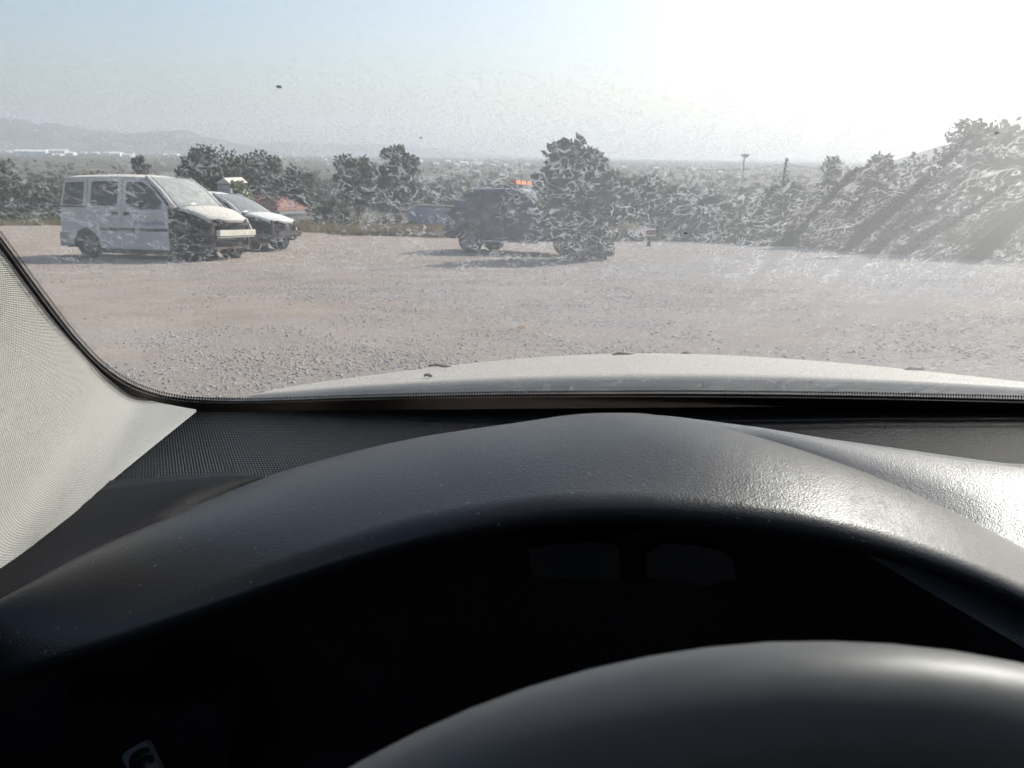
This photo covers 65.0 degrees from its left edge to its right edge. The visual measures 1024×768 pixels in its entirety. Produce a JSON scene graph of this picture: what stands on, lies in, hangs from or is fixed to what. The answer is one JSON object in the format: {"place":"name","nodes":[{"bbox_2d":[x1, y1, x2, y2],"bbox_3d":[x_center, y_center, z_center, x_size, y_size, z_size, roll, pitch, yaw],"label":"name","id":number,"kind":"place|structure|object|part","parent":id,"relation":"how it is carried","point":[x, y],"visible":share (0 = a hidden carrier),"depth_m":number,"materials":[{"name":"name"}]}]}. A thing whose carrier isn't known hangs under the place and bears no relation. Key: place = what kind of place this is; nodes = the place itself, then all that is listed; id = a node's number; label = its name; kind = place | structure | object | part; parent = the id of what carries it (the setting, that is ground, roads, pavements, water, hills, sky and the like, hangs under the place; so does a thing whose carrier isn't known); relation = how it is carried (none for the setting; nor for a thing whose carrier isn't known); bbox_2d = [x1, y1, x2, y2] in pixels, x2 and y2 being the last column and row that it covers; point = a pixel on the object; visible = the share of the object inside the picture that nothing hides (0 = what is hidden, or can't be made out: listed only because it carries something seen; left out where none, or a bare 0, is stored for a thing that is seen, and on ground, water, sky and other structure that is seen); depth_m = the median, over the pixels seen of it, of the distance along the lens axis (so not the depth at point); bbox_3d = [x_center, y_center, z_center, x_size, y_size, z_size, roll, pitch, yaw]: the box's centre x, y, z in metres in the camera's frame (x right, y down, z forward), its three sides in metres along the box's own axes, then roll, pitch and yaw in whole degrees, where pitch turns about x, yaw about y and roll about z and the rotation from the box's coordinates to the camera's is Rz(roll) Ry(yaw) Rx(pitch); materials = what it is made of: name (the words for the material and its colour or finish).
{"place":"outdoors","nodes":[
{"label":"outdoors","id":0,"kind":"place"},
{"bbox_2d":[0,118,297,155],"bbox_3d":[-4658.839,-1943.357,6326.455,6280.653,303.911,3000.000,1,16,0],"label":"mountains","id":1,"kind":"structure","parent":0,"point":[19,134],"depth_m":5920.65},
{"bbox_2d":[0,152,1023,396],"bbox_3d":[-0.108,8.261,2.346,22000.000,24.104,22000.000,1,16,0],"label":"ground","id":2,"kind":"structure","parent":0,"point":[142,312],"depth_m":10.61,"materials":[{"name":"grey gravel"}]},
{"bbox_2d":[0,158,33,222],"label":"conifer","id":3,"kind":"object","parent":2,"relation":"on","point":[8,192],"visible":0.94,"depth_m":57.08,"materials":[{"name":"green plant"}]},
{"bbox_2d":[0,210,45,221],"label":"scrub bush","id":4,"kind":"object","parent":2,"relation":"on","point":[33,215],"visible":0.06,"depth_m":62.27,"materials":[{"name":"green plant"}]},
{"bbox_2d":[14,149,48,154],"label":"building","id":5,"kind":"structure","parent":2,"relation":"on","point":[28,152],"depth_m":3002.33,"materials":[{"name":"white"}]},
{"bbox_2d":[15,182,61,219],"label":"tree","id":6,"kind":"object","parent":2,"relation":"on","point":[35,201],"visible":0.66,"depth_m":67.99,"materials":[{"name":"green plant"}]},
{"bbox_2d":[40,209,60,222],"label":"scrub bush","id":7,"kind":"object","parent":2,"relation":"on","point":[47,216],"visible":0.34,"depth_m":61.61,"materials":[{"name":"green plant"}]},
{"bbox_2d":[46,149,69,153],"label":"building","id":8,"kind":"structure","parent":2,"relation":"on","point":[63,151],"depth_m":4012.28,"materials":[{"name":"white"}]},
{"bbox_2d":[66,152,76,154],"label":"building","id":9,"kind":"structure","parent":2,"relation":"on","point":[71,153],"depth_m":3009.43,"materials":[{"name":"white"}]},
{"bbox_2d":[110,152,121,155],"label":"building","id":10,"kind":"structure","parent":2,"relation":"on","point":[115,153],"depth_m":2964.34,"materials":[{"name":"white"}]},
{"bbox_2d":[130,154,151,174],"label":"tree","id":11,"kind":"object","parent":2,"relation":"on","point":[138,167],"visible":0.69,"depth_m":105.77,"materials":[{"name":"green plant"}]},
{"bbox_2d":[60,172,255,260],"bbox_3d":[-7.904,-3.735,18.044,4.105,1.992,1.742,5,13,18],"label":"van","id":12,"kind":"object","parent":2,"relation":"on","point":[200,232],"visible":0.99,"depth_m":17.40,"materials":[{"name":"white paint"}]},
{"bbox_3d":[-9.674,-4.214,17.739,0.604,0.498,0.113,5,13,18],"label":"side window","id":13,"kind":"part","parent":12,"relation":"part of","materials":[{"name":"black glass"}]},
{"bbox_3d":[-8.854,-4.140,17.469,0.730,0.529,0.107,5,13,18],"label":"side window","id":14,"kind":"part","parent":12,"relation":"part of","materials":[{"name":"black glass"}]},
{"bbox_3d":[-8.860,-3.737,17.541,0.930,1.530,0.186,5,13,18],"label":"sliding door","id":15,"kind":"part","parent":12,"relation":"part of","materials":[{"name":"white paint"}]},
{"bbox_3d":[-7.844,-4.021,17.147,0.978,0.579,0.112,5,13,18],"label":"side window","id":16,"kind":"part","parent":12,"relation":"part of","materials":[{"name":"black glass"}]},
{"bbox_3d":[-7.834,-3.652,17.210,1.200,1.530,0.186,5,13,18],"label":"front door","id":17,"kind":"part","parent":12,"relation":"part of","materials":[{"name":"white paint"}]},
{"bbox_3d":[-8.372,-4.047,18.974,0.960,1.548,0.114,6,17,17],"label":"sliding door","id":18,"kind":"part","parent":12,"relation":"part of","materials":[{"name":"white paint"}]},
{"bbox_2d":[173,143,250,191],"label":"pine tree","id":19,"kind":"object","parent":2,"relation":"on","point":[200,156],"visible":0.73,"depth_m":47.42,"materials":[{"name":"green plant"}]},
{"bbox_2d":[216,177,247,193],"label":"shed","id":20,"kind":"structure","parent":2,"relation":"on","point":[222,186],"depth_m":46.26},
{"bbox_2d":[227,179,255,201],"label":"shrub","id":21,"kind":"object","parent":2,"relation":"on","point":[237,186],"visible":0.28,"depth_m":45.09,"materials":[{"name":"green plant"}]},
{"bbox_2d":[209,190,301,251],"bbox_3d":[-7.956,-4.550,22.419,3.885,1.722,1.682,4,13,14],"label":"hatchback","id":22,"kind":"object","parent":2,"relation":"on","point":[268,228],"visible":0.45,"depth_m":21.78,"materials":[{"name":"silver metal"}]},
{"bbox_2d":[219,149,291,195],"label":"pine tree","id":23,"kind":"object","parent":2,"relation":"on","point":[257,171],"visible":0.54,"depth_m":50.85,"materials":[{"name":"green plant"}]},
{"bbox_2d":[251,194,308,221],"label":"house","id":24,"kind":"structure","parent":2,"relation":"on","point":[273,204],"depth_m":49.14,"materials":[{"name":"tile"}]},
{"bbox_2d":[272,165,318,216],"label":"pine tree","id":25,"kind":"object","parent":2,"relation":"on","point":[303,182],"visible":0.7,"depth_m":50.09,"materials":[{"name":"green plant"}]},
{"bbox_2d":[308,215,331,225],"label":"scrub bush","id":26,"kind":"object","parent":2,"relation":"on","point":[321,218],"visible":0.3,"depth_m":42.00,"materials":[{"name":"green plant"}]},
{"bbox_2d":[312,197,350,220],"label":"shrub","id":27,"kind":"object","parent":2,"relation":"on","point":[326,209],"visible":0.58,"depth_m":46.21,"materials":[{"name":"green plant"}]},
{"bbox_2d":[0,217,669,240],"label":"dry grass","id":28,"kind":"structure","parent":2,"relation":"on","point":[379,231],"depth_m":35.09,"materials":[{"name":"beige plant"}]},
{"bbox_2d":[333,216,360,226],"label":"scrub bush","id":29,"kind":"object","parent":2,"relation":"on","point":[352,219],"visible":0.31,"depth_m":40.99,"materials":[{"name":"green plant"}]},
{"bbox_2d":[332,153,378,220],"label":"pine tree","id":30,"kind":"object","parent":2,"relation":"on","point":[362,168],"visible":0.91,"depth_m":43.43,"materials":[{"name":"green plant"}]},
{"bbox_2d":[367,217,394,225],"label":"scrub bush","id":31,"kind":"object","parent":2,"relation":"on","point":[382,220],"visible":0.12,"depth_m":40.89,"materials":[{"name":"green plant"}]},
{"bbox_2d":[374,144,420,223],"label":"pine tree","id":32,"kind":"object","parent":2,"relation":"on","point":[387,181],"visible":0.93,"depth_m":43.40,"materials":[{"name":"green plant"}]},
{"bbox_2d":[406,199,430,213],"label":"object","id":33,"kind":"object","parent":2,"relation":"on","point":[418,201],"visible":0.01,"depth_m":45.46,"materials":[{"name":"white"}]},
{"bbox_2d":[406,204,453,227],"bbox_3d":[-3.565,-8.268,40.345,3.228,1.363,1.280,7,17,21],"label":"trailer box","id":34,"kind":"object","parent":2,"relation":"on","point":[422,212],"visible":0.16,"depth_m":39.92,"materials":[{"name":"metal"}]},
{"bbox_2d":[0,154,931,217],"bbox_3d":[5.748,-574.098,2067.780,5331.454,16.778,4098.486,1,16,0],"label":"wood","id":35,"kind":"object","parent":2,"relation":"on","point":[319,194],"visible":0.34,"depth_m":344.87,"materials":[{"name":"green plant"}]},
{"bbox_2d":[0,85,1023,767],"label":"car","id":36,"kind":"object","parent":2,"relation":"on","point":[650,561],"visible":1,"depth_m":0.61,"materials":[{"name":"black plastic"}]},
{"bbox_2d":[428,363,452,366],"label":"dead leaf","id":37,"kind":"object","parent":36,"relation":"on","point":[438,365],"visible":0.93,"depth_m":1.56,"materials":[{"name":"plant"}]},
{"bbox_2d":[612,352,633,354],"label":"dead leaf","id":38,"kind":"object","parent":36,"relation":"on","point":[620,353],"visible":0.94,"depth_m":1.69,"materials":[{"name":"plant"}]},
{"bbox_2d":[904,367,925,370],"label":"dead leaf","id":39,"kind":"object","parent":36,"relation":"on","point":[913,368],"visible":0.95,"depth_m":1.47,"materials":[{"name":"plant"}]},
{"bbox_2d":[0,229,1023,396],"bbox_3d":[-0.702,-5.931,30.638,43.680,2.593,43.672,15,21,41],"label":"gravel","id":40,"kind":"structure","parent":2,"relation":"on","point":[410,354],"depth_m":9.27,"materials":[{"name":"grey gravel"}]},
{"bbox_2d":[0,219,1023,259],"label":"green weeds","id":41,"kind":"object","parent":2,"relation":"on","point":[787,242],"visible":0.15,"depth_m":32.38,"materials":[{"name":"green plant"}]},
{"bbox_2d":[443,180,610,255],"bbox_3d":[0.425,-4.657,22.423,4.460,1.970,2.100,6,13,24],"label":"off road car","id":42,"kind":"object","parent":2,"relation":"on","point":[479,217],"visible":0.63,"depth_m":21.97,"materials":[{"name":"black paint"}]},
{"bbox_3d":[-1.147,-5.037,22.225,0.502,0.476,0.103,6,13,24],"label":"side window","id":43,"kind":"part","parent":42,"relation":"part of","materials":[{"name":"black glass"}]},
{"bbox_3d":[-0.525,-4.629,21.998,0.745,1.390,0.205,6,13,24],"label":"rear door","id":44,"kind":"part","parent":42,"relation":"part of","materials":[{"name":"grey paint"}]},
{"bbox_3d":[-0.516,-4.981,21.949,0.640,0.499,0.107,6,13,24],"label":"side window","id":45,"kind":"part","parent":42,"relation":"part of","materials":[{"name":"black glass"}]},
{"bbox_3d":[0.233,-4.889,21.621,0.765,0.516,0.111,6,13,24],"label":"side window","id":46,"kind":"part","parent":42,"relation":"part of","materials":[{"name":"black glass"}]},
{"bbox_3d":[0.252,-4.524,21.565,1.005,1.390,0.378,6,13,24],"label":"front door","id":47,"kind":"part","parent":42,"relation":"part of","materials":[{"name":"grey paint"}]},
{"bbox_2d":[528,132,625,241],"bbox_3d":[1.560,-4.437,19.411,2.339,3.144,2.332,1,16,0],"label":"olive tree","id":48,"kind":"object","parent":2,"relation":"on","point":[599,199],"visible":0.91,"depth_m":18.66,"materials":[{"name":"green plant"}]},
{"bbox_2d":[554,216,615,260],"bbox_3d":[1.771,-3.498,19.471,1.515,1.360,1.284,1,16,0],"label":"shrub","id":49,"kind":"object","parent":2,"relation":"on","point":[593,253],"visible":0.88,"depth_m":19.15,"materials":[{"name":"green plant"}]},
{"bbox_2d":[608,169,635,239],"bbox_3d":[4.259,-7.302,33.072,1.653,3.070,1.512,1,16,0],"label":"tree","id":50,"kind":"object","parent":2,"relation":"on","point":[625,181],"visible":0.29,"depth_m":32.88,"materials":[{"name":"green plant"}]},
{"bbox_2d":[628,173,669,237],"bbox_3d":[5.721,-7.528,34.287,1.864,2.951,2.118,1,16,0],"label":"tree","id":51,"kind":"object","parent":2,"relation":"on","point":[653,212],"visible":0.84,"depth_m":33.75,"materials":[{"name":"green plant"}]},
{"bbox_2d":[654,184,692,240],"bbox_3d":[7.096,-7.269,34.324,1.978,2.507,1.892,7,17,21],"label":"shrub","id":52,"kind":"object","parent":2,"relation":"on","point":[669,214],"visible":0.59,"depth_m":33.93,"materials":[{"name":"green plant"}]},
{"bbox_2d":[683,189,721,240],"bbox_3d":[7.895,-6.912,33.227,1.626,2.287,1.639,-4,16,-16],"label":"shrub","id":53,"kind":"object","parent":2,"relation":"on","point":[692,228],"visible":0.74,"depth_m":32.91,"materials":[{"name":"green plant"}]},
{"bbox_2d":[710,199,757,242],"bbox_3d":[8.942,-6.434,32.090,1.872,1.903,2.088,-9,18,-30],"label":"shrub","id":54,"kind":"object","parent":2,"relation":"on","point":[731,214],"visible":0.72,"depth_m":31.86,"materials":[{"name":"green plant"}]},
{"bbox_2d":[739,154,748,209],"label":"lamp post","id":55,"kind":"object","parent":2,"relation":"on","point":[742,174],"visible":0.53,"depth_m":59.89,"materials":[{"name":"grey metal"}]},
{"bbox_2d":[699,158,847,186],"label":"utility pole","id":56,"kind":"object","parent":2,"relation":"on","point":[785,171],"visible":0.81,"depth_m":56.01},
{"bbox_2d":[742,179,806,245],"bbox_3d":[10.252,-6.554,31.033,2.700,2.668,2.475,1,16,0],"label":"shrub","id":57,"kind":"object","parent":2,"relation":"on","point":[781,205],"visible":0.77,"depth_m":30.47,"materials":[{"name":"green plant"}]},
{"bbox_2d":[792,201,821,245],"bbox_3d":[11.265,-5.956,29.935,1.763,2.019,1.777,10,18,30],"label":"shrub","id":58,"kind":"object","parent":2,"relation":"on","point":[803,226],"visible":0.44,"depth_m":29.75,"materials":[{"name":"green plant"}]},
{"bbox_2d":[804,155,851,228],"bbox_3d":[11.399,-6.420,28.674,1.858,3.387,1.890,1,16,0],"label":"tree","id":59,"kind":"object","parent":2,"relation":"on","point":[830,195],"visible":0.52,"depth_m":28.23,"materials":[{"name":"green plant"}]},
{"bbox_2d":[813,210,869,250],"bbox_3d":[11.284,-5.135,27.172,2.040,1.481,2.239,1,16,0],"label":"shrub","id":60,"kind":"object","parent":2,"relation":"on","point":[851,217],"visible":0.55,"depth_m":26.88,"materials":[{"name":"green plant"}]},
{"bbox_2d":[833,151,896,228],"bbox_3d":[12.116,-6.253,27.668,2.027,3.491,2.037,1,16,0],"label":"tree","id":61,"kind":"object","parent":2,"relation":"on","point":[868,183],"visible":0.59,"depth_m":27.03,"materials":[{"name":"green plant"}]},
{"bbox_2d":[842,210,924,254],"bbox_3d":[11.661,-4.652,25.118,2.319,1.481,2.412,1,16,0],"label":"shrub","id":62,"kind":"object","parent":2,"relation":"on","point":[884,237],"visible":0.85,"depth_m":24.66,"materials":[{"name":"green plant"}]},
{"bbox_2d":[862,151,932,229],"bbox_3d":[12.849,-5.901,26.427,1.997,3.364,1.911,-11,19,-35],"label":"tree","id":63,"kind":"object","parent":2,"relation":"on","point":[901,200],"visible":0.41,"depth_m":26.04,"materials":[{"name":"green plant"}]},
{"bbox_2d":[885,145,959,229],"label":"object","id":64,"kind":"structure","parent":2,"relation":"on","point":[929,152],"depth_m":30.64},
{"bbox_2d":[900,176,972,253],"bbox_3d":[12.985,-5.135,24.898,2.046,2.630,2.443,1,16,0],"label":"tree","id":65,"kind":"object","parent":2,"relation":"on","point":[927,210],"visible":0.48,"depth_m":24.46,"materials":[{"name":"green plant"}]},
{"bbox_2d":[919,116,1023,237],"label":"olive tree","id":66,"kind":"object","parent":2,"relation":"on","point":[976,133],"visible":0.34,"depth_m":24.66,"materials":[{"name":"green plant"}]},
{"bbox_2d":[928,204,1023,259],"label":"shrub","id":67,"kind":"object","parent":2,"relation":"on","point":[987,238],"visible":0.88,"depth_m":22.23,"materials":[{"name":"green plant"}]},
{"bbox_2d":[971,128,1023,249],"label":"olive tree","id":68,"kind":"object","parent":2,"relation":"on","point":[1016,209],"visible":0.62,"depth_m":23.42,"materials":[{"name":"green plant"}]},
{"bbox_2d":[0,0,1023,160],"label":"sky","id":69,"kind":"structure","parent":0,"point":[205,68],"materials":[{"name":"blue"}]},
{"bbox_2d":[246,142,867,161],"bbox_3d":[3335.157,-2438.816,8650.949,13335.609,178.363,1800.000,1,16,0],"label":"hills","id":70,"kind":"structure","parent":0,"point":[367,150],"depth_m":8416.47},
{"bbox_2d":[644,229,655,245],"bbox_3d":[4.711,-5.035,27.626,0.440,0.605,0.120,1,16,0],"label":"sign","id":71,"kind":"object","parent":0,"point":[649,232],"visible":0.79,"depth_m":27.56,"materials":[{"name":"white plastic"}]},
{"bbox_2d":[816,256,838,258],"bbox_3d":[8.617,-3.466,21.919,0.669,0.069,0.428,1,16,0],"label":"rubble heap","id":72,"kind":"object","parent":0,"point":[826,257],"visible":0.94,"depth_m":21.80,"materials":[{"name":"grey stone"}]}
]}

